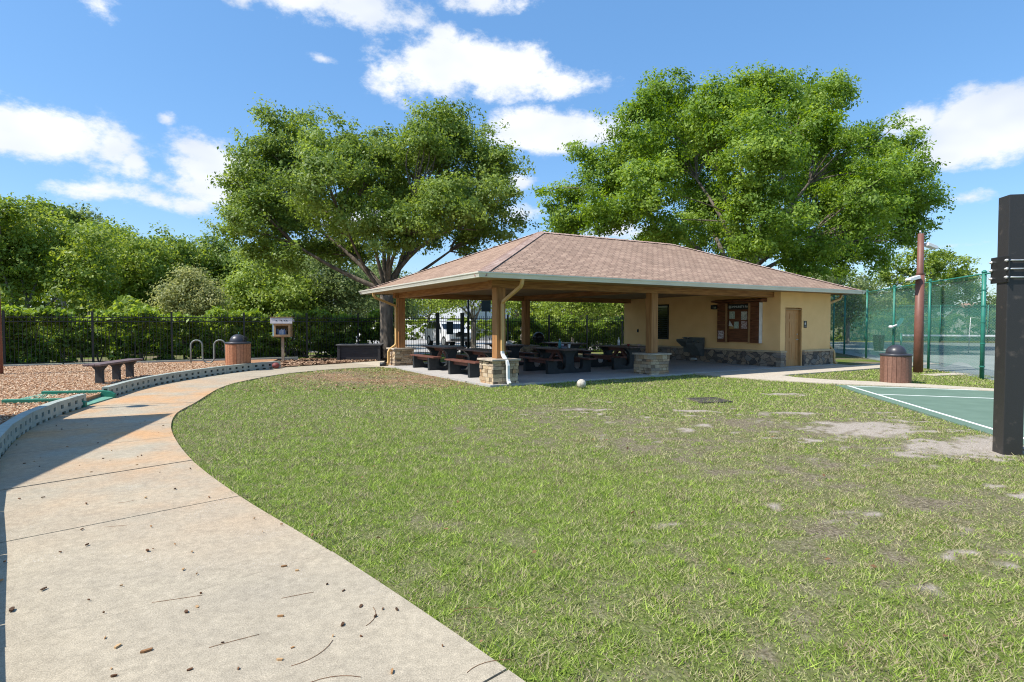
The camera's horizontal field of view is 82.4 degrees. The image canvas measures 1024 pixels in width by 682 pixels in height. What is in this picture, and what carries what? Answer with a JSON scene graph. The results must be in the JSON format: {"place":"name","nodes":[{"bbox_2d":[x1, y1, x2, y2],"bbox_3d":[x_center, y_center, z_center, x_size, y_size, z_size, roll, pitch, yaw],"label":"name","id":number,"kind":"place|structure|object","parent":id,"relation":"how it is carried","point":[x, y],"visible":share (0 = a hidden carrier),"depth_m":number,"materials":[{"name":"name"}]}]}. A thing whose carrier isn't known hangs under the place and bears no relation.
{"place":"outdoors","nodes":[
{"label":"outdoors","id":0,"kind":"place"},
{"bbox_2d":[0,363,524,681],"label":"path","id":1,"kind":"structure","parent":0,"point":[60,627],"depth_m":3.53,"materials":[{"name":"concrete"}]},
{"bbox_2d":[0,416,508,681],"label":"chip litter","id":2,"kind":"object","parent":1,"relation":"on","point":[151,648],"visible":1,"depth_m":3.09,"materials":[{"name":"brown wood"}]},
{"bbox_2d":[272,363,279,367],"bbox_3d":[-8.020,0.831,19.856,0.250,0.200,0.250,0,2,0],"label":"red ball","id":3,"kind":"object","parent":1,"relation":"on","point":[275,365],"visible":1,"depth_m":19.77,"materials":[{"name":"red rubber"}]},
{"bbox_2d":[356,361,393,367],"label":"apron pavement","id":4,"kind":"structure","parent":0,"point":[375,363],"depth_m":22.25,"materials":[{"name":"concrete"}]},
{"bbox_2d":[21,323,994,364],"bbox_3d":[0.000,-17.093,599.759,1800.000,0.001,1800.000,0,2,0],"label":"ground","id":5,"kind":"structure","parent":0,"point":[842,359],"depth_m":27.35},
{"bbox_2d":[20,195,90,309],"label":"woodland tree","id":6,"kind":"object","parent":5,"relation":"on","point":[74,217],"visible":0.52,"depth_m":43.21,"materials":[{"name":"green plant"}]},
{"bbox_2d":[0,192,143,353],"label":"woodland tree","id":7,"kind":"object","parent":5,"relation":"on","point":[63,264],"visible":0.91,"depth_m":30.14,"materials":[{"name":"green plant"}]},
{"bbox_2d":[61,200,113,318],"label":"woodland tree","id":8,"kind":"object","parent":5,"relation":"on","point":[90,214],"visible":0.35,"depth_m":43.69,"materials":[{"name":"green plant"}]},
{"bbox_2d":[28,213,153,308],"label":"woodland tree","id":9,"kind":"object","parent":5,"relation":"on","point":[36,233],"depth_m":51.65,"materials":[{"name":"green plant"}]},
{"bbox_2d":[59,218,190,334],"bbox_3d":[-23.942,-3.610,36.486,8.840,8.311,6.433,1,2,21],"label":"woodland tree","id":10,"kind":"object","parent":5,"relation":"on","point":[146,267],"visible":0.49,"depth_m":34.84,"materials":[{"name":"green plant"}]},
{"bbox_2d":[0,359,277,424],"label":"mulch bed","id":11,"kind":"object","parent":5,"relation":"on","point":[89,397],"visible":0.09,"depth_m":14.74,"materials":[{"name":"brown wood"}]},
{"bbox_2d":[0,295,3,374],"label":"playground post","id":12,"kind":"object","parent":11,"relation":"on","point":[1,360],"visible":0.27,"depth_m":16.40,"materials":[{"name":"brown paint"}]},
{"bbox_2d":[3,363,62,365],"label":"border timber","id":13,"kind":"object","parent":11,"relation":"on","point":[34,364],"visible":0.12,"depth_m":19.66,"materials":[{"name":"grey plastic"}]},
{"bbox_2d":[1,390,115,408],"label":"access ramp","id":14,"kind":"structure","parent":11,"relation":"on","point":[106,395],"depth_m":11.59,"materials":[{"name":"green plastic"}]},
{"bbox_2d":[64,362,97,364],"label":"border timber","id":15,"kind":"object","parent":11,"relation":"on","point":[79,363],"visible":0.06,"depth_m":20.30,"materials":[{"name":"grey plastic"}]},
{"bbox_2d":[82,358,142,383],"bbox_3d":[-10.030,0.804,14.782,0.379,0.590,2.360,0,2,-11],"label":"park bench","id":16,"kind":"object","parent":11,"relation":"on","point":[100,367],"visible":0.8,"depth_m":14.78,"materials":[{"name":"grey concrete"}]},
{"bbox_2d":[190,339,224,362],"bbox_3d":[-11.002,0.432,21.181,1.196,0.975,0.053,-1,2,-16],"label":"bike rack","id":17,"kind":"object","parent":11,"relation":"on","point":[202,350],"visible":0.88,"depth_m":21.11,"materials":[{"name":"grey metal"}]},
{"bbox_2d":[225,332,250,364],"bbox_3d":[-8.980,0.281,19.168,0.790,1.162,0.790,-1,2,-17],"label":"trash can","id":18,"kind":"object","parent":11,"relation":"on","point":[238,348],"visible":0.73,"depth_m":18.89,"materials":[{"name":"brown wood"}]},
{"bbox_2d":[136,360,189,362],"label":"border timber","id":19,"kind":"object","parent":5,"relation":"on","point":[163,361],"visible":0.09,"depth_m":21.60,"materials":[{"name":"grey plastic"}]},
{"bbox_2d":[136,222,229,342],"bbox_3d":[-22.249,-3.683,38.993,7.899,8.362,5.330,0,2,-9],"label":"woodland tree","id":20,"kind":"object","parent":5,"relation":"on","point":[187,253],"visible":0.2,"depth_m":38.33,"materials":[{"name":"green plant"}]},
{"bbox_2d":[5,238,362,335],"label":"wood","id":21,"kind":"object","parent":5,"relation":"on","point":[81,308],"visible":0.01,"depth_m":58.26,"materials":[{"name":"green plant"}]},
{"bbox_2d":[141,262,234,316],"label":"woodland tree","id":22,"kind":"object","parent":5,"relation":"on","point":[190,293],"visible":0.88,"depth_m":28.37,"materials":[{"name":"green plant"}]},
{"bbox_2d":[1,304,394,364],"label":"hedge","id":23,"kind":"object","parent":5,"relation":"on","point":[267,344],"visible":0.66,"depth_m":22.88,"materials":[{"name":"green plant"}]},
{"bbox_2d":[192,359,224,360],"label":"border timber","id":24,"kind":"object","parent":5,"relation":"on","point":[210,360],"visible":0.08,"depth_m":22.28,"materials":[{"name":"grey plastic"}]},
{"bbox_2d":[155,238,318,275],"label":"woodland tree","id":25,"kind":"object","parent":5,"relation":"on","point":[289,264],"visible":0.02,"depth_m":53.28,"materials":[{"name":"green plant"}]},
{"bbox_2d":[213,259,332,331],"bbox_3d":[-13.546,-2.191,33.300,6.798,5.644,5.215,0,2,0],"label":"woodland tree","id":26,"kind":"object","parent":5,"relation":"on","point":[247,294],"visible":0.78,"depth_m":32.16,"materials":[{"name":"green plant"}]},
{"bbox_2d":[251,357,297,359],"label":"border timber","id":27,"kind":"object","parent":5,"relation":"on","point":[288,358],"visible":0.25,"depth_m":23.49,"materials":[{"name":"grey plastic"}]},
{"bbox_2d":[0,285,623,356],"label":"undergrowth","id":28,"kind":"object","parent":5,"relation":"on","point":[121,301],"visible":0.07,"depth_m":29.51,"materials":[{"name":"green plant"}]},
{"bbox_2d":[1,311,623,364],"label":"iron fence","id":29,"kind":"object","parent":5,"relation":"on","point":[436,318],"visible":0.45,"depth_m":24.78,"materials":[{"name":"black metal"}]},
{"bbox_2d":[440,315,460,352],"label":"iron gate","id":30,"kind":"structure","parent":29,"relation":"attached to","point":[449,327],"depth_m":28.28,"materials":[{"name":"black metal"}]},
{"bbox_2d":[281,359,386,367],"bbox_3d":[-6.145,0.822,23.833,7.414,0.070,4.185,-1,2,-29],"label":"straw bed","id":31,"kind":"object","parent":5,"relation":"on","point":[328,363],"visible":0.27,"depth_m":21.96,"materials":[{"name":"brown plant"}]},
{"bbox_2d":[270,317,294,361],"bbox_3d":[-9.016,-0.052,22.990,0.840,1.790,0.680,0,2,-13],"label":"book box","id":32,"kind":"object","parent":31,"relation":"on","point":[281,323],"visible":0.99,"depth_m":22.78,"materials":[{"name":"beige wood"}]},
{"bbox_2d":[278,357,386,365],"bbox_3d":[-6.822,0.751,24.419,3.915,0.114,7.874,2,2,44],"label":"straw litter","id":33,"kind":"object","parent":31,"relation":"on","point":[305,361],"visible":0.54,"depth_m":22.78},
{"bbox_2d":[336,343,383,360],"bbox_3d":[-6.250,0.475,24.127,1.800,0.705,1.100,0,2,-7],"label":"planter box","id":34,"kind":"object","parent":31,"relation":"on","point":[368,351],"visible":0.91,"depth_m":23.68,"materials":[{"name":"black plastic"}]},
{"bbox_2d":[198,92,540,357],"bbox_3d":[-6.006,-4.920,25.107,14.579,11.718,10.361,0,2,0],"label":"oak tree","id":35,"kind":"object","parent":31,"relation":"on","point":[280,191],"visible":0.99,"depth_m":23.85,"materials":[{"name":"green plant"}]},
{"bbox_2d":[281,236,394,331],"bbox_3d":[-10.712,-2.994,34.965,7.365,7.142,5.842,0,2,0],"label":"woodland tree","id":36,"kind":"object","parent":5,"relation":"on","point":[342,293],"visible":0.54,"depth_m":33.95,"materials":[{"name":"green plant"}]},
{"bbox_2d":[254,336,614,354],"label":"parking lot","id":37,"kind":"structure","parent":5,"relation":"on","point":[410,343],"depth_m":42.77,"materials":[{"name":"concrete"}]},
{"bbox_2d":[185,229,254,323],"bbox_3d":[-20.371,-3.717,40.886,8.754,8.311,6.036,0,2,0],"label":"woodland tree","id":38,"kind":"object","parent":37,"relation":"on","point":[222,263],"visible":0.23,"depth_m":39.84,"materials":[{"name":"green plant"}]},
{"bbox_2d":[346,257,426,329],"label":"woodland tree","id":39,"kind":"object","parent":37,"relation":"on","point":[410,311],"visible":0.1,"depth_m":39.38,"materials":[{"name":"green plant"}]},
{"bbox_2d":[406,266,463,320],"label":"woodland tree","id":40,"kind":"object","parent":37,"relation":"on","point":[425,305],"visible":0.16,"depth_m":43.42,"materials":[{"name":"green plant"}]},
{"bbox_2d":[411,301,465,338],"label":"house","id":41,"kind":"structure","parent":37,"relation":"on","point":[457,314],"depth_m":57.57,"materials":[{"name":"white"}]},
{"bbox_2d":[426,322,470,346],"bbox_3d":[-4.260,-0.514,39.485,2.240,1.716,4.678,-1,2,-28],"label":"parked car","id":42,"kind":"object","parent":37,"relation":"on","point":[448,339],"visible":0.54,"depth_m":38.49,"materials":[{"name":"white paint"}]},
{"bbox_2d":[343,317,557,339],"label":"hedge","id":43,"kind":"object","parent":37,"relation":"on","point":[417,324],"visible":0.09,"depth_m":53.40,"materials":[{"name":"green plant"}]},
{"bbox_2d":[423,262,517,347],"bbox_3d":[-2.211,-1.947,33.134,5.833,5.154,4.486,0,2,0],"label":"woodland tree","id":44,"kind":"object","parent":37,"relation":"on","point":[462,304],"visible":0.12,"depth_m":33.35,"materials":[{"name":"green plant"}]},
{"bbox_2d":[462,300,532,339],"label":"house","id":45,"kind":"structure","parent":37,"relation":"on","point":[480,314],"depth_m":55.12,"materials":[{"name":"white"}]},
{"bbox_2d":[491,301,552,339],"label":"woodland tree","id":46,"kind":"object","parent":37,"relation":"on","point":[515,306],"visible":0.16,"depth_m":41.35,"materials":[{"name":"green plant"}]},
{"bbox_2d":[530,301,617,342],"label":"woodland tree","id":47,"kind":"object","parent":37,"relation":"on","point":[588,309],"visible":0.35,"depth_m":39.36,"materials":[{"name":"green plant"}]},
{"bbox_2d":[593,303,623,334],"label":"woodland tree","id":48,"kind":"object","parent":37,"relation":"on","point":[618,308],"visible":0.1,"depth_m":40.87,"materials":[{"name":"green plant"}]},
{"bbox_2d":[298,349,602,358],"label":"fence weeds","id":49,"kind":"object","parent":5,"relation":"on","point":[442,354],"visible":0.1,"depth_m":27.77,"materials":[{"name":"green plant"}]},
{"bbox_2d":[467,300,469,347],"bbox_3d":[-2.164,-1.327,29.043,0.320,4.000,0.320,0,2,0],"label":"lamp post","id":50,"kind":"object","parent":5,"relation":"on","point":[468,324],"visible":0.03,"depth_m":29.03,"materials":[{"name":"black metal"}]},
{"bbox_2d":[481,300,490,348],"bbox_3d":[-1.327,-0.725,29.813,0.480,2.750,0.077,0,2,-11],"label":"street sign","id":51,"kind":"object","parent":5,"relation":"on","point":[485,306],"visible":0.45,"depth_m":29.76,"materials":[{"name":"black metal"}]},
{"bbox_2d":[506,313,623,349],"bbox_3d":[6.691,-0.537,34.627,17.088,2.190,1.854,-1,2,-30],"label":"hedge","id":52,"kind":"object","parent":5,"relation":"on","point":[541,326],"visible":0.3,"depth_m":32.37,"materials":[{"name":"green plant"}]},
{"bbox_2d":[528,60,956,282],"bbox_3d":[12.942,-7.553,32.465,22.997,16.593,16.544,-1,2,-29],"label":"oak tree","id":53,"kind":"object","parent":5,"relation":"on","point":[869,197],"visible":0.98,"depth_m":29.14,"materials":[{"name":"green plant"}]},
{"bbox_2d":[830,317,845,340],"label":"hedge","id":54,"kind":"object","parent":5,"relation":"on","point":[836,338],"visible":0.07,"depth_m":52.54,"materials":[{"name":"green plant"}]},
{"bbox_2d":[781,265,901,335],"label":"woodland tree","id":55,"kind":"object","parent":5,"relation":"on","point":[845,285],"visible":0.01,"depth_m":58.79,"materials":[{"name":"green plant"}]},
{"bbox_2d":[809,266,909,343],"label":"woodland tree","id":56,"kind":"object","parent":5,"relation":"on","point":[863,284],"visible":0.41,"depth_m":43.65,"materials":[{"name":"green plant"}]},
{"bbox_2d":[871,245,995,305],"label":"woodland tree","id":57,"kind":"object","parent":5,"relation":"on","point":[935,264],"visible":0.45,"depth_m":55.37,"materials":[{"name":"green plant"}]},
{"bbox_2d":[0,366,1023,681],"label":"lawn","id":58,"kind":"structure","parent":0,"point":[766,654],"depth_m":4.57,"materials":[{"name":"plant"}]},
{"bbox_2d":[0,424,12,457],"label":"border timber","id":59,"kind":"object","parent":58,"relation":"on","point":[6,436],"visible":1,"depth_m":7.19,"materials":[{"name":"grey plastic"}]},
{"bbox_2d":[1,412,32,441],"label":"border timber","id":60,"kind":"object","parent":58,"relation":"on","point":[22,423],"visible":0.73,"depth_m":8.12,"materials":[{"name":"grey plastic"}]},
{"bbox_2d":[22,402,57,426],"bbox_3d":[-7.425,1.156,9.214,0.130,0.235,1.189,-1,2,-23],"label":"border timber","id":61,"kind":"object","parent":58,"relation":"on","point":[43,413],"visible":0.81,"depth_m":9.21,"materials":[{"name":"grey plastic"}]},
{"bbox_2d":[51,394,85,415],"bbox_3d":[-7.843,1.120,10.342,0.130,0.235,1.190,-1,2,-17],"label":"border timber","id":62,"kind":"object","parent":58,"relation":"on","point":[67,404],"visible":0.83,"depth_m":10.27,"materials":[{"name":"grey plastic"}]},
{"bbox_2d":[102,381,128,395],"bbox_3d":[-8.569,1.048,12.656,0.130,0.235,1.190,-1,2,-16],"label":"border timber","id":63,"kind":"object","parent":58,"relation":"on","point":[122,387],"visible":0.82,"depth_m":12.66,"materials":[{"name":"grey plastic"}]},
{"bbox_2d":[127,377,151,391],"bbox_3d":[-8.849,1.012,13.825,0.130,0.235,1.189,0,2,-11],"label":"border timber","id":64,"kind":"object","parent":58,"relation":"on","point":[139,383],"visible":0.88,"depth_m":13.79,"materials":[{"name":"grey plastic"}]},
{"bbox_2d":[146,372,175,385],"bbox_3d":[-8.995,0.975,15.017,0.130,0.235,1.189,0,2,-3],"label":"border timber","id":65,"kind":"object","parent":58,"relation":"on","point":[158,379],"visible":0.9,"depth_m":14.97,"materials":[{"name":"grey plastic"}]},
{"bbox_2d":[176,369,201,380],"bbox_3d":[-9.007,0.937,16.220,0.130,0.235,1.190,0,2,2],"label":"border timber","id":66,"kind":"object","parent":58,"relation":"on","point":[188,374],"visible":0.91,"depth_m":16.21,"materials":[{"name":"grey plastic"}]},
{"bbox_2d":[200,366,226,376],"bbox_3d":[-8.919,0.899,17.420,0.130,0.235,1.190,0,2,6],"label":"border timber","id":67,"kind":"object","parent":58,"relation":"on","point":[209,371],"visible":0.88,"depth_m":17.39,"materials":[{"name":"grey plastic"}]},
{"bbox_2d":[225,363,251,372],"bbox_3d":[-8.720,0.863,18.605,0.130,0.235,1.189,0,2,13],"label":"border timber","id":68,"kind":"object","parent":58,"relation":"on","point":[239,367],"visible":0.95,"depth_m":18.57,"materials":[{"name":"grey plastic"}]},
{"bbox_2d":[252,361,280,369],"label":"border timber","id":69,"kind":"object","parent":58,"relation":"on","point":[261,365],"visible":0.81,"depth_m":19.59,"materials":[{"name":"grey plastic"}]},
{"bbox_2d":[225,367,476,391],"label":"dead leaf litter","id":70,"kind":"object","parent":58,"relation":"on","point":[363,380],"visible":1,"depth_m":15.81,"materials":[{"name":"brown plant"}]},
{"bbox_2d":[577,379,585,387],"bbox_3d":[1.670,1.030,14.059,0.227,0.225,0.224,0,2,0],"label":"white ball","id":71,"kind":"object","parent":58,"relation":"on","point":[581,383],"visible":0.97,"depth_m":13.98,"materials":[{"name":"white plastic"}]},
{"bbox_2d":[174,378,1023,641],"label":"fallen leaves","id":72,"kind":"object","parent":58,"relation":"on","point":[827,558],"visible":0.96,"depth_m":5.23,"materials":[{"name":"brown plant"}]},
{"bbox_2d":[687,397,732,403],"bbox_3d":[3.980,1.227,11.824,0.660,0.090,0.660,0,2,-11],"label":"drain grate","id":73,"kind":"object","parent":58,"relation":"in","point":[701,400],"visible":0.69,"depth_m":11.77,"materials":[{"name":"metal"}]},
{"bbox_2d":[905,230,938,372],"bbox_3d":[12.991,-1.202,18.583,0.988,4.603,0.296,0,2,-6],"label":"light pole","id":74,"kind":"object","parent":58,"relation":"on","point":[918,347],"visible":0.96,"depth_m":18.51,"materials":[{"name":"brown metal"}]},
{"bbox_2d":[924,373,973,375],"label":"stepping slab","id":75,"kind":"structure","parent":58,"relation":"on","point":[942,374],"depth_m":17.66,"materials":[{"name":"concrete"}]},
{"bbox_2d":[988,194,1023,454],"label":"basketball post","id":76,"kind":"object","parent":58,"relation":"on","point":[1006,270],"visible":0.91,"depth_m":6.98,"materials":[{"name":"black metal"}]},
{"bbox_2d":[0,0,1023,313],"label":"sky","id":77,"kind":"structure","parent":0,"point":[123,108],"materials":[{"name":"blue"}]},
{"bbox_2d":[388,355,835,387],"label":"slab","id":78,"kind":"structure","parent":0,"point":[679,367],"depth_m":18.05,"materials":[{"name":"concrete"}]},
{"bbox_2d":[410,345,467,369],"bbox_3d":[-2.348,0.550,19.845,1.624,0.757,2.000,-1,2,-32],"label":"picnic table","id":79,"kind":"object","parent":78,"relation":"on","point":[434,357],"visible":0.78,"depth_m":19.47,"materials":[{"name":"black plastic"}]},
{"bbox_2d":[444,348,523,377],"bbox_3d":[-0.854,0.629,17.302,1.624,0.757,2.000,-1,2,-31],"label":"picnic table","id":80,"kind":"object","parent":78,"relation":"on","point":[472,364],"visible":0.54,"depth_m":17.28,"materials":[{"name":"brown wood"}]},
{"bbox_2d":[483,343,537,364],"bbox_3d":[-0.230,0.495,21.610,1.624,0.757,2.000,-1,2,-30],"label":"picnic table","id":81,"kind":"object","parent":78,"relation":"on","point":[516,352],"visible":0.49,"depth_m":21.08,"materials":[{"name":"black plastic"}]},
{"bbox_2d":[532,332,543,346],"bbox_3d":[1.121,0.170,24.723,0.516,1.194,0.536,0,2,0],"label":"kettle grill","id":82,"kind":"object","parent":78,"relation":"on","point":[538,337],"visible":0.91,"depth_m":24.55,"materials":[{"name":"black metal"}]},
{"bbox_2d":[519,346,595,373],"bbox_3d":[1.413,0.593,18.459,1.624,0.757,2.000,-1,2,-30],"label":"picnic table","id":83,"kind":"object","parent":78,"relation":"on","point":[563,362],"visible":0.98,"depth_m":18.12,"materials":[{"name":"black plastic"}]},
{"bbox_2d":[534,342,595,361],"bbox_3d":[2.075,0.442,23.311,1.624,0.757,2.000,-1,2,-31],"label":"picnic table","id":84,"kind":"object","parent":78,"relation":"on","point":[572,345],"visible":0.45,"depth_m":23.04,"materials":[{"name":"black plastic"}]},
{"bbox_2d":[359,231,865,384],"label":"picnic pavilion","id":85,"kind":"structure","parent":78,"relation":"on","point":[666,294],"depth_m":19.97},
{"bbox_2d":[658,304,668,338],"bbox_3d":[6.407,-0.822,25.049,0.046,1.480,0.830,-1,2,-30],"label":"window frame","id":86,"kind":"structure","parent":85,"relation":"in","point":[663,310],"depth_m":24.95,"materials":[{"name":"brown metal"}]},
{"bbox_2d":[676,337,704,359],"bbox_3d":[7.096,0.283,23.309,0.517,0.879,1.020,-1,2,-30],"label":"drinking fountain","id":87,"kind":"object","parent":85,"relation":"attached to","point":[695,346],"visible":1,"depth_m":23.10,"materials":[{"name":"silver metal"}]},
{"bbox_2d":[711,298,766,342],"bbox_3d":[8.299,-0.746,21.501,0.359,1.610,2.180,-1,2,-30],"label":"notice board","id":88,"kind":"object","parent":85,"relation":"attached to","point":[743,317],"visible":1,"depth_m":21.49,"materials":[{"name":"brown wood"}]},
{"bbox_2d":[785,310,797,365],"bbox_3d":[9.858,-0.105,20.685,0.880,1.980,0.112,-1,2,-30],"label":"door","id":89,"kind":"structure","parent":85,"relation":"in","point":[791,316],"depth_m":20.73,"materials":[{"name":"brown wood"}]},
{"bbox_2d":[584,345,645,369],"bbox_3d":[3.700,0.542,20.092,1.624,0.757,2.000,-1,2,-29],"label":"picnic table","id":90,"kind":"object","parent":78,"relation":"on","point":[621,360],"visible":0.76,"depth_m":19.64,"materials":[{"name":"black plastic"}]},
{"bbox_2d":[693,362,993,390],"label":"walkway","id":91,"kind":"structure","parent":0,"point":[776,374],"depth_m":17.19,"materials":[{"name":"concrete"}]},
{"bbox_2d":[879,345,912,382],"bbox_3d":[10.050,0.598,15.306,0.735,1.010,0.735,1,2,38],"label":"trash can","id":92,"kind":"object","parent":91,"relation":"on","point":[895,363],"visible":0.9,"depth_m":15.05,"materials":[{"name":"brown wood"}]},
{"bbox_2d":[830,342,994,379],"bbox_3d":[36.814,0.875,23.174,41.900,0.046,43.000,0,2,15],"label":"tennis court","id":93,"kind":"object","parent":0,"point":[991,359],"visible":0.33,"depth_m":28.11,"materials":[{"name":"concrete"}]},
{"bbox_2d":[873,335,884,350],"bbox_3d":[20.716,0.100,33.019,0.620,0.900,0.620,0,2,0],"label":"court bin","id":94,"kind":"object","parent":93,"relation":"on","point":[879,340],"visible":0.77,"depth_m":32.81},
{"bbox_2d":[830,270,995,378],"bbox_3d":[15.629,-0.740,25.314,0.154,3.060,32.352,0,2,15],"label":"court fence","id":95,"kind":"object","parent":93,"relation":"on","point":[984,274],"visible":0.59,"depth_m":19.79,"materials":[{"name":"green metal"}]},
{"bbox_2d":[889,318,903,327],"bbox_3d":[14.997,-0.702,22.813,0.535,0.420,0.170,0,2,11],"label":"racket rack","id":96,"kind":"object","parent":95,"relation":"hanging from","point":[897,325],"visible":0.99,"depth_m":22.78,"materials":[{"name":"metal"}]},
{"bbox_2d":[847,305,995,341],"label":"court fence","id":97,"kind":"object","parent":93,"relation":"on","point":[989,322],"visible":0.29,"depth_m":47.62,"materials":[{"name":"green metal"}]},
{"bbox_2d":[900,333,994,354],"bbox_3d":[24.615,0.187,27.505,11.183,1.070,0.083,0,2,15],"label":"tennis net","id":98,"kind":"object","parent":93,"relation":"on","point":[901,334],"visible":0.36,"depth_m":28.36,"materials":[{"name":"grey fabric"}]},
{"bbox_2d":[835,385,1023,445],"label":"sport court","id":99,"kind":"object","parent":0,"point":[978,410],"visible":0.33,"depth_m":11.63,"materials":[{"name":"green paint"}]},
{"bbox_2d":[849,386,1023,438],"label":"court lines","id":100,"kind":"object","parent":99,"relation":"on","point":[925,408],"visible":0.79,"depth_m":12.22,"materials":[{"name":"paint"}]}
]}

